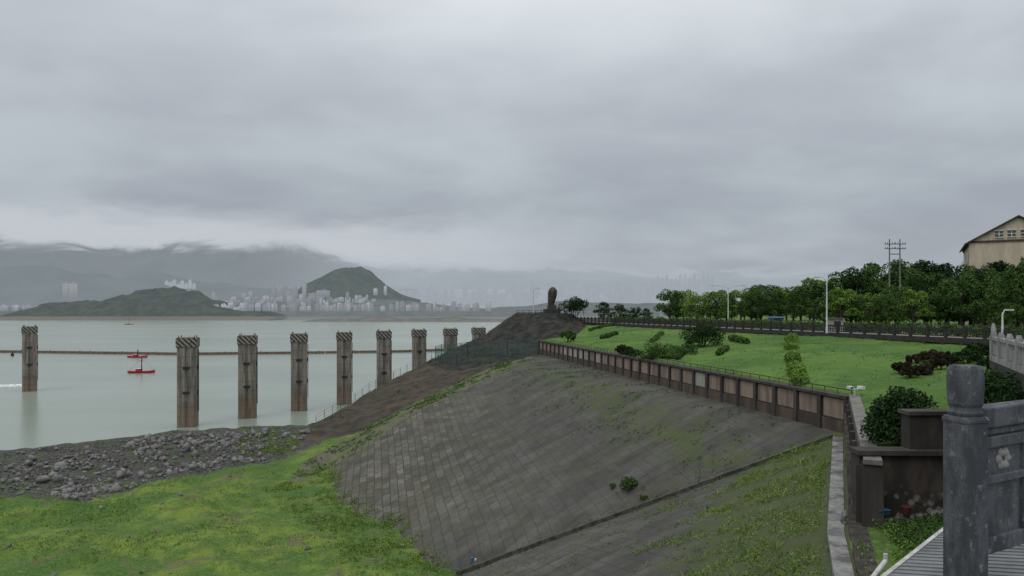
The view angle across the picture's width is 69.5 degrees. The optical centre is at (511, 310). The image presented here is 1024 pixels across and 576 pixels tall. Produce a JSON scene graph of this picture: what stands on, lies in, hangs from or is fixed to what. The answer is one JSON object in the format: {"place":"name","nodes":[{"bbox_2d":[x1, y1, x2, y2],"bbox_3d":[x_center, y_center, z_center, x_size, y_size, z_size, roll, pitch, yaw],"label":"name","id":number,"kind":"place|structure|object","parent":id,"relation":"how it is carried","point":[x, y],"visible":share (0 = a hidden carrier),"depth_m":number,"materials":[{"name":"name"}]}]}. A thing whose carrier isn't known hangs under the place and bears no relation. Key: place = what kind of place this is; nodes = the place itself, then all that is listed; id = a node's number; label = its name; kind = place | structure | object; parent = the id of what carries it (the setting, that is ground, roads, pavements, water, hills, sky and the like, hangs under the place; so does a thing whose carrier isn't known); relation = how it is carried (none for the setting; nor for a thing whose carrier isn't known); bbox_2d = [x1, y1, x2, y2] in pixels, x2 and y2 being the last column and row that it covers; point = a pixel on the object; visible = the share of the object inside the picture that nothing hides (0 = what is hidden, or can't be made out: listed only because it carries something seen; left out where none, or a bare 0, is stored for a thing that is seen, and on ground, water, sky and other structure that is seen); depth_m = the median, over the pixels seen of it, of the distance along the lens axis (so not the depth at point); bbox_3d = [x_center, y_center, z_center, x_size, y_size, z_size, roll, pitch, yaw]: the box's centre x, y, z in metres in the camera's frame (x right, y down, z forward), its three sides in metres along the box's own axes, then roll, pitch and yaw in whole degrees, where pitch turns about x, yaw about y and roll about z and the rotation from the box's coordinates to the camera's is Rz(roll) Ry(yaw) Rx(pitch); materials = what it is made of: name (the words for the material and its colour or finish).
{"place":"outdoors","nodes":[
{"label":"outdoors","id":0,"kind":"place"},
{"bbox_2d":[0,286,284,319],"bbox_3d":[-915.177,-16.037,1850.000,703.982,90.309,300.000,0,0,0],"label":"wooded hill","id":1,"kind":"structure","parent":0,"point":[174,303],"depth_m":1749.27,"materials":[{"name":"plant"}]},
{"bbox_2d":[0,461,424,575],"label":"meadow grass","id":2,"kind":"structure","parent":0,"point":[118,515],"depth_m":74.41,"materials":[{"name":"plant"}]},
{"bbox_2d":[0,320,594,449],"bbox_3d":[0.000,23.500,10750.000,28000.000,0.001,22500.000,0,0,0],"label":"water","id":3,"kind":"structure","parent":0,"point":[76,398],"depth_m":273.99,"materials":[{"name":"liquid"}]},
{"bbox_2d":[21,325,37,391],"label":"concrete pylon","id":4,"kind":"object","parent":3,"relation":"in","point":[29,358],"visible":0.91,"depth_m":213.58,"materials":[{"name":"concrete"}]},
{"bbox_2d":[176,335,199,426],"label":"concrete pylon","id":5,"kind":"object","parent":3,"relation":"in","point":[187,381],"visible":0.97,"depth_m":148.42,"materials":[{"name":"concrete"}]},
{"bbox_2d":[0,348,443,354],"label":"floating boom","id":6,"kind":"object","parent":3,"relation":"on","point":[200,353],"visible":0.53,"depth_m":397.61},
{"bbox_2d":[237,333,257,418],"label":"concrete pylon","id":7,"kind":"object","parent":3,"relation":"in","point":[247,375],"visible":0.94,"depth_m":160.22,"materials":[{"name":"concrete"}]},
{"bbox_2d":[290,332,307,410],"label":"concrete pylon","id":8,"kind":"object","parent":3,"relation":"in","point":[299,360],"visible":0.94,"depth_m":171.94,"materials":[{"name":"concrete"}]},
{"bbox_2d":[336,331,352,404],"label":"concrete pylon","id":9,"kind":"object","parent":3,"relation":"in","point":[344,365],"visible":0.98,"depth_m":183.79,"materials":[{"name":"concrete"}]},
{"bbox_2d":[376,329,391,387],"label":"concrete pylon","id":10,"kind":"object","parent":3,"relation":"in","point":[384,353],"visible":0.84,"depth_m":195.55,"materials":[{"name":"concrete"}]},
{"bbox_2d":[411,328,426,369],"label":"concrete pylon","id":11,"kind":"object","parent":3,"relation":"in","point":[418,343],"visible":0.55,"depth_m":207.34,"materials":[{"name":"concrete"}]},
{"bbox_2d":[443,327,457,352],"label":"concrete pylon","id":12,"kind":"object","parent":3,"relation":"in","point":[450,335],"visible":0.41,"depth_m":219.18,"materials":[{"name":"concrete"}]},
{"bbox_2d":[298,266,426,302],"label":"wooded hill","id":13,"kind":"structure","parent":0,"point":[354,282],"depth_m":2370.55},
{"bbox_2d":[0,299,738,319],"bbox_3d":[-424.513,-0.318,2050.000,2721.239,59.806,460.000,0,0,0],"label":"shore bank","id":14,"kind":"structure","parent":0,"point":[482,313],"depth_m":1888.15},
{"bbox_2d":[63,282,76,301],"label":"distant apartment tower","id":15,"kind":"structure","parent":14,"relation":"on","point":[69,292],"depth_m":2093.87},
{"bbox_2d":[0,282,490,310],"bbox_3d":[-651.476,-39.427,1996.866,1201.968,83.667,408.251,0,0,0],"label":"distant town","id":16,"kind":"object","parent":14,"relation":"on","point":[292,301],"visible":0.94,"depth_m":1799.14},
{"bbox_2d":[302,316,505,321],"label":"sand spit","id":17,"kind":"structure","parent":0,"point":[394,319],"depth_m":1468.11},
{"bbox_2d":[0,265,869,308],"bbox_3d":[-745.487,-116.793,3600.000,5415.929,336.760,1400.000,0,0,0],"label":"mountain range","id":18,"kind":"structure","parent":0,"point":[34,285],"depth_m":3308.20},
{"bbox_2d":[165,273,713,307],"bbox_3d":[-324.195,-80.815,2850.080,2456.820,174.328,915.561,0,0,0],"label":"distant city","id":19,"kind":"object","parent":18,"relation":"on","point":[632,294],"visible":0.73,"depth_m":2763.75},
{"bbox_2d":[0,232,888,293],"bbox_3d":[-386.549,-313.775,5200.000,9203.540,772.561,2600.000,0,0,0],"label":"mountain range","id":20,"kind":"structure","parent":0,"point":[272,263],"depth_m":4450.00,"materials":[{"name":"grey"}]},
{"bbox_2d":[0,312,1020,575],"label":"terrain","id":21,"kind":"structure","parent":0,"point":[482,468],"depth_m":74.86,"materials":[{"name":"plant"}]},
{"bbox_2d":[2,429,296,496],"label":"bank grass","id":22,"kind":"structure","parent":21,"relation":"on","point":[135,460],"depth_m":103.88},
{"bbox_2d":[0,426,312,500],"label":"rubble stones","id":23,"kind":"object","parent":21,"relation":"on","point":[69,488],"visible":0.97,"depth_m":104.99,"materials":[{"name":"stone"}]},
{"bbox_2d":[237,424,301,455],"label":"bank grass","id":24,"kind":"structure","parent":21,"relation":"on","point":[240,446],"depth_m":116.52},
{"bbox_2d":[261,462,463,575],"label":"tall weeds","id":25,"kind":"object","parent":21,"relation":"on","point":[361,522],"visible":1,"depth_m":77.16,"materials":[{"name":"plant"}]},
{"bbox_2d":[316,350,434,424],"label":"wire fence","id":26,"kind":"object","parent":21,"relation":"on","point":[375,386],"visible":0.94,"depth_m":152.70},
{"bbox_2d":[284,358,523,484],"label":"slope weeds","id":27,"kind":"object","parent":21,"relation":"on","point":[440,397],"visible":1,"depth_m":120.68,"materials":[{"name":"green plant"}]},
{"bbox_2d":[435,337,537,359],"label":"green fence","id":28,"kind":"object","parent":21,"relation":"on","point":[519,344],"visible":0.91,"depth_m":162.22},
{"bbox_2d":[441,344,537,364],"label":"green fence","id":29,"kind":"object","parent":21,"relation":"on","point":[442,358],"visible":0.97,"depth_m":154.99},
{"bbox_2d":[543,287,560,313],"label":"stone monument","id":30,"kind":"object","parent":21,"relation":"on","point":[552,293],"visible":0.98,"depth_m":189.31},
{"bbox_2d":[557,296,588,316],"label":"broadleaf tree","id":31,"kind":"object","parent":21,"relation":"on","point":[576,304],"visible":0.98,"depth_m":181.80,"materials":[{"name":"green plant"}]},
{"bbox_2d":[592,302,614,317],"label":"broadleaf tree","id":32,"kind":"object","parent":21,"relation":"on","point":[604,310],"visible":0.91,"depth_m":214.69,"materials":[{"name":"green plant"}]},
{"bbox_2d":[620,476,637,491],"bbox_3d":[9.695,14.396,61.070,1.656,1.345,1.656,0,0,0],"label":"weed bush","id":33,"kind":"object","parent":21,"relation":"on","point":[629,483],"visible":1,"depth_m":61.07,"materials":[{"name":"green plant"}]},
{"bbox_2d":[456,434,832,575],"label":"drain kerb","id":34,"kind":"structure","parent":21,"relation":"on","point":[609,517],"depth_m":58.28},
{"bbox_2d":[458,438,830,575],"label":"kerb weeds","id":35,"kind":"object","parent":21,"relation":"on","point":[662,499],"visible":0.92,"depth_m":57.29,"materials":[{"name":"green plant"}]},
{"bbox_2d":[503,353,798,490],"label":"slope weeds","id":36,"kind":"object","parent":21,"relation":"on","point":[569,376],"visible":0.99,"depth_m":83.07,"materials":[{"name":"green plant"}]},
{"bbox_2d":[631,340,675,359],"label":"shrub","id":37,"kind":"object","parent":21,"relation":"on","point":[656,350],"visible":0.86,"depth_m":93.68,"materials":[{"name":"green plant"}]},
{"bbox_2d":[653,289,685,317],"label":"broadleaf tree","id":38,"kind":"object","parent":21,"relation":"on","point":[668,312],"visible":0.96,"depth_m":171.39,"materials":[{"name":"green plant"}]},
{"bbox_2d":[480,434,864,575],"bbox_3d":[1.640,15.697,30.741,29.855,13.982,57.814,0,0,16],"label":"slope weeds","id":39,"kind":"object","parent":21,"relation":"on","point":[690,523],"visible":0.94,"depth_m":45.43,"materials":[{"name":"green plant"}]},
{"bbox_2d":[664,289,703,318],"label":"broadleaf tree","id":40,"kind":"object","parent":21,"relation":"on","point":[686,293],"visible":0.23,"depth_m":174.10,"materials":[{"name":"green plant"}]},
{"bbox_2d":[672,343,697,354],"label":"shrub","id":41,"kind":"object","parent":21,"relation":"on","point":[687,348],"visible":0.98,"depth_m":94.01,"materials":[{"name":"green plant"}]},
{"bbox_2d":[538,338,851,433],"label":"retaining wall","id":42,"kind":"structure","parent":21,"relation":"on","point":[818,410],"depth_m":72.40,"materials":[{"name":"concrete"}]},
{"bbox_2d":[679,293,713,317],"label":"broadleaf tree","id":43,"kind":"object","parent":21,"relation":"on","point":[699,310],"visible":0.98,"depth_m":160.69,"materials":[{"name":"green plant"}]},
{"bbox_2d":[678,322,725,346],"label":"bush","id":44,"kind":"object","parent":21,"relation":"on","point":[705,333],"visible":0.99,"depth_m":102.56,"materials":[{"name":"green plant"}]},
{"bbox_2d":[701,289,731,318],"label":"broadleaf tree","id":45,"kind":"object","parent":21,"relation":"on","point":[722,299],"visible":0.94,"depth_m":160.61,"materials":[{"name":"green plant"}]},
{"bbox_2d":[574,432,872,575],"bbox_3d":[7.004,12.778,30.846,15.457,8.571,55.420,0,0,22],"label":"slope grass","id":46,"kind":"structure","parent":21,"relation":"on","point":[764,543],"depth_m":40.15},
{"bbox_2d":[713,294,737,319],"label":"broadleaf tree","id":47,"kind":"object","parent":21,"relation":"on","point":[731,303],"visible":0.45,"depth_m":164.95,"materials":[{"name":"green plant"}]},
{"bbox_2d":[727,290,753,319],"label":"broadleaf tree","id":48,"kind":"object","parent":21,"relation":"on","point":[736,293],"visible":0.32,"depth_m":175.70,"materials":[{"name":"green plant"}]},
{"bbox_2d":[741,290,775,320],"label":"broadleaf tree","id":49,"kind":"object","parent":21,"relation":"on","point":[754,309],"visible":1,"depth_m":162.18,"materials":[{"name":"green plant"}]},
{"bbox_2d":[753,290,785,317],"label":"broadleaf tree","id":50,"kind":"object","parent":21,"relation":"on","point":[777,299],"visible":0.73,"depth_m":163.50,"materials":[{"name":"green plant"}]},
{"bbox_2d":[770,288,799,321],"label":"broadleaf tree","id":51,"kind":"object","parent":21,"relation":"on","point":[784,294],"visible":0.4,"depth_m":178.30,"materials":[{"name":"green plant"}]},
{"bbox_2d":[782,332,799,350],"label":"clipped hedge","id":52,"kind":"object","parent":21,"relation":"on","point":[791,341],"visible":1,"depth_m":92.11,"materials":[{"name":"green plant"}]},
{"bbox_2d":[786,360,809,385],"bbox_3d":[25.616,5.604,66.392,1.911,1.682,11.889,0,0,19],"label":"clipped hedge","id":53,"kind":"object","parent":21,"relation":"on","point":[796,371],"visible":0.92,"depth_m":64.74,"materials":[{"name":"green plant"}]},
{"bbox_2d":[782,285,815,320],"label":"broadleaf tree","id":54,"kind":"object","parent":21,"relation":"on","point":[800,311],"visible":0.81,"depth_m":162.65,"materials":[{"name":"green plant"}]},
{"bbox_2d":[577,317,1023,344],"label":"promenade railing","id":55,"kind":"object","parent":21,"relation":"on","point":[962,339],"visible":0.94,"depth_m":100.11,"materials":[{"name":"stone"}]},
{"bbox_2d":[789,277,827,319],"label":"broadleaf tree","id":56,"kind":"object","parent":21,"relation":"on","point":[813,282],"visible":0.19,"depth_m":177.35,"materials":[{"name":"green plant"}]},
{"bbox_2d":[605,315,1023,337],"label":"roadside hedge","id":57,"kind":"object","parent":21,"relation":"on","point":[956,325],"visible":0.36,"depth_m":105.99,"materials":[{"name":"green plant"}]},
{"bbox_2d":[806,292,841,321],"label":"broadleaf tree","id":58,"kind":"object","parent":21,"relation":"on","point":[818,301],"visible":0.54,"depth_m":120.69,"materials":[{"name":"green plant"}]},
{"bbox_2d":[806,281,842,318],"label":"broadleaf tree","id":59,"kind":"object","parent":21,"relation":"on","point":[818,294],"visible":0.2,"depth_m":146.27,"materials":[{"name":"green plant"}]},
{"bbox_2d":[821,277,859,315],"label":"broadleaf tree","id":60,"kind":"object","parent":21,"relation":"on","point":[834,280],"visible":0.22,"depth_m":146.42,"materials":[{"name":"green plant"}]},
{"bbox_2d":[827,436,853,575],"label":"footpath","id":61,"kind":"structure","parent":21,"relation":"on","point":[840,560],"depth_m":32.68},
{"bbox_2d":[818,287,865,319],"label":"broadleaf tree","id":62,"kind":"object","parent":21,"relation":"on","point":[836,299],"visible":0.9,"depth_m":118.02,"materials":[{"name":"green plant"}]},
{"bbox_2d":[825,265,873,322],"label":"broadleaf tree","id":63,"kind":"object","parent":21,"relation":"on","point":[841,274],"visible":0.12,"depth_m":148.81,"materials":[{"name":"green plant"}]},
{"bbox_2d":[844,295,870,327],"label":"broadleaf tree","id":64,"kind":"object","parent":21,"relation":"on","point":[859,303],"visible":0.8,"depth_m":117.98,"materials":[{"name":"green plant"}]},
{"bbox_2d":[844,413,879,575],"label":"drain channel","id":65,"kind":"object","parent":21,"relation":"on","point":[857,530],"visible":0.49,"depth_m":29.49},
{"bbox_2d":[845,395,883,526],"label":"retaining wall","id":66,"kind":"structure","parent":21,"relation":"on","point":[869,487],"depth_m":30.77,"materials":[{"name":"concrete"}]},
{"bbox_2d":[838,268,891,320],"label":"broadleaf tree","id":67,"kind":"object","parent":21,"relation":"on","point":[856,280],"visible":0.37,"depth_m":144.01,"materials":[{"name":"green plant"}]},
{"bbox_2d":[849,292,888,328],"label":"broadleaf tree","id":68,"kind":"object","parent":21,"relation":"on","point":[869,314],"visible":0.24,"depth_m":123.17,"materials":[{"name":"green plant"}]},
{"bbox_2d":[849,265,896,321],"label":"broadleaf tree","id":69,"kind":"object","parent":21,"relation":"on","point":[880,282],"visible":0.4,"depth_m":143.75,"materials":[{"name":"green plant"}]},
{"bbox_2d":[868,293,904,324],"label":"broadleaf tree","id":70,"kind":"object","parent":21,"relation":"on","point":[877,307],"visible":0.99,"depth_m":118.05,"materials":[{"name":"green plant"}]},
{"bbox_2d":[861,261,911,311],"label":"broadleaf tree","id":71,"kind":"object","parent":21,"relation":"on","point":[893,265],"visible":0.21,"depth_m":144.38,"materials":[{"name":"green plant"}]},
{"bbox_2d":[868,519,914,564],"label":"tall weeds","id":72,"kind":"object","parent":21,"relation":"on","point":[901,546],"visible":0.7,"depth_m":27.72,"materials":[{"name":"green plant"}]},
{"bbox_2d":[885,239,905,323],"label":"utility pole","id":73,"kind":"object","parent":21,"relation":"on","point":[899,248],"visible":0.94,"depth_m":139.90,"materials":[{"name":"concrete"}]},
{"bbox_2d":[878,286,914,323],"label":"broadleaf tree","id":74,"kind":"object","parent":21,"relation":"on","point":[899,291],"visible":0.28,"depth_m":124.17,"materials":[{"name":"green plant"}]},
{"bbox_2d":[849,409,946,517],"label":"garden wall","id":75,"kind":"structure","parent":21,"relation":"on","point":[913,470],"depth_m":31.39,"materials":[{"name":"paint"}]},
{"bbox_2d":[859,386,938,446],"bbox_3d":[17.927,4.948,33.912,3.383,2.950,3.400,0,0,0],"label":"round bush","id":76,"kind":"object","parent":21,"relation":"on","point":[885,424],"visible":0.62,"depth_m":33.62,"materials":[{"name":"green plant"}]},
{"bbox_2d":[881,259,927,322],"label":"broadleaf tree","id":77,"kind":"object","parent":21,"relation":"on","point":[914,271],"visible":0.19,"depth_m":145.63,"materials":[{"name":"green plant"}]},
{"bbox_2d":[877,512,942,554],"bbox_3d":[16.820,8.646,26.655,6.770,0.744,8.535,0,0,0],"label":"vegetable bed","id":78,"kind":"object","parent":21,"relation":"on","point":[934,521],"visible":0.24,"depth_m":29.30,"materials":[{"name":"green plant"}]},
{"bbox_2d":[899,361,920,377],"bbox_3d":[31.638,4.745,58.774,1.695,1.442,1.475,0,0,0],"label":"brown leaf hedge","id":79,"kind":"object","parent":21,"relation":"on","point":[909,369],"visible":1,"depth_m":58.54,"materials":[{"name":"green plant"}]},
{"bbox_2d":[892,275,931,322],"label":"broadleaf tree","id":80,"kind":"object","parent":21,"relation":"on","point":[914,281],"visible":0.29,"depth_m":129.82,"materials":[{"name":"green plant"}]},
{"bbox_2d":[891,289,935,322],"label":"broadleaf tree","id":81,"kind":"object","parent":21,"relation":"on","point":[908,302],"visible":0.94,"depth_m":120.30,"materials":[{"name":"green plant"}]},
{"bbox_2d":[884,509,942,524],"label":"loose stones","id":82,"kind":"object","parent":21,"relation":"on","point":[899,516],"visible":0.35,"depth_m":30.83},
{"bbox_2d":[897,259,941,323],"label":"broadleaf tree","id":83,"kind":"object","parent":21,"relation":"on","point":[932,268],"visible":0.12,"depth_m":145.87,"materials":[{"name":"green plant"}]},
{"bbox_2d":[898,273,943,324],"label":"broadleaf tree","id":84,"kind":"object","parent":21,"relation":"on","point":[929,278],"visible":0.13,"depth_m":131.81,"materials":[{"name":"green plant"}]},
{"bbox_2d":[913,287,950,323],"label":"broadleaf tree","id":85,"kind":"object","parent":21,"relation":"on","point":[935,297],"visible":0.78,"depth_m":121.70,"materials":[{"name":"green plant"}]},
{"bbox_2d":[919,349,944,359],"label":"brown leaf hedge","id":86,"kind":"object","parent":21,"relation":"on","point":[928,355],"visible":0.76,"depth_m":66.40,"materials":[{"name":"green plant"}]},
{"bbox_2d":[928,357,952,369],"bbox_3d":[35.984,4.532,62.074,1.982,1.147,1.450,0,0,0],"label":"brown leaf hedge","id":87,"kind":"object","parent":21,"relation":"on","point":[937,362],"visible":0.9,"depth_m":61.70,"materials":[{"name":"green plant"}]},
{"bbox_2d":[871,527,1023,575],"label":"walkway","id":88,"kind":"structure","parent":21,"relation":"on","point":[924,558],"depth_m":11.68,"materials":[{"name":"metal"}]},
{"bbox_2d":[928,272,975,324],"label":"broadleaf tree","id":89,"kind":"object","parent":21,"relation":"on","point":[940,278],"visible":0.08,"depth_m":129.91,"materials":[{"name":"green plant"}]},
{"bbox_2d":[931,273,990,325],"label":"broadleaf tree","id":90,"kind":"object","parent":21,"relation":"on","point":[961,311],"visible":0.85,"depth_m":120.33,"materials":[{"name":"green plant"}]},
{"bbox_2d":[952,348,971,362],"bbox_3d":[39.614,3.997,64.180,2.316,1.461,1.765,0,0,0],"label":"shrub","id":91,"kind":"object","parent":21,"relation":"on","point":[961,355],"visible":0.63,"depth_m":63.89,"materials":[{"name":"green plant"}]},
{"bbox_2d":[966,349,985,365],"bbox_3d":[39.268,4.019,61.902,1.629,1.518,1.700,0,0,0],"label":"shrub","id":92,"kind":"object","parent":21,"relation":"on","point":[977,356],"visible":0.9,"depth_m":61.78,"materials":[{"name":"green plant"}]},
{"bbox_2d":[958,280,999,325],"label":"broadleaf tree","id":93,"kind":"object","parent":21,"relation":"on","point":[979,313],"visible":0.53,"depth_m":120.12,"materials":[{"name":"green plant"}]},
{"bbox_2d":[964,217,1023,325],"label":"walls","id":94,"kind":"structure","parent":21,"relation":"on","point":[980,254],"depth_m":147.65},
{"bbox_2d":[959,215,1023,252],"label":"roof","id":95,"kind":"structure","parent":94,"relation":"on","point":[964,247],"depth_m":147.87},
{"bbox_2d":[961,229,1023,270],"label":"windows","id":96,"kind":"structure","parent":94,"relation":"attached to","point":[1000,233],"depth_m":147.25,"materials":[{"name":"clear glass"}]},
{"bbox_2d":[981,260,1013,273],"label":"broadleaf tree","id":97,"kind":"object","parent":21,"relation":"on","point":[996,264],"visible":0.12,"depth_m":146.57,"materials":[{"name":"green plant"}]},
{"bbox_2d":[980,279,1021,326],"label":"broadleaf tree","id":98,"kind":"object","parent":21,"relation":"on","point":[1001,285],"visible":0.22,"depth_m":119.59,"materials":[{"name":"green plant"}]},
{"bbox_2d":[984,285,1023,325],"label":"broadleaf tree","id":99,"kind":"object","parent":21,"relation":"on","point":[1007,319],"visible":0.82,"depth_m":99.37,"materials":[{"name":"green plant"}]},
{"bbox_2d":[984,256,1023,326],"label":"broadleaf tree","id":100,"kind":"object","parent":21,"relation":"on","point":[1015,275],"visible":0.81,"depth_m":98.83,"materials":[{"name":"green plant"}]},
{"bbox_2d":[990,341,1023,400],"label":"terrace","id":101,"kind":"structure","parent":21,"relation":"on","point":[1003,369],"depth_m":26.96,"materials":[{"name":"stone"}]},
{"bbox_2d":[984,368,1023,403],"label":"climbing ivy","id":102,"kind":"object","parent":101,"relation":"attached to","point":[994,386],"visible":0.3,"depth_m":26.58,"materials":[{"name":"green plant"}]},
{"bbox_2d":[990,323,1023,372],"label":"stone balustrade","id":103,"kind":"object","parent":101,"relation":"on","point":[1008,351],"visible":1,"depth_m":27.49,"materials":[{"name":"stone"}]},
{"bbox_2d":[0,0,1023,276],"label":"sky","id":104,"kind":"structure","parent":0,"point":[650,137],"materials":[{"name":"grey"}]},
{"bbox_2d":[560,325,972,446],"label":"lawn grass","id":105,"kind":"structure","parent":0,"point":[782,355],"depth_m":83.32,"materials":[{"name":"green plant"}]},
{"bbox_3d":[1.000,5.650,0.400,14.000,7.700,12.800,0,0,0],"label":"viewing platform","id":106,"kind":"object","parent":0,"visible":0},
{"bbox_2d":[942,364,1023,575],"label":"granite balustrade","id":107,"kind":"object","parent":106,"relation":"on","point":[983,481],"visible":1,"depth_m":4.54,"materials":[{"name":"stone"}]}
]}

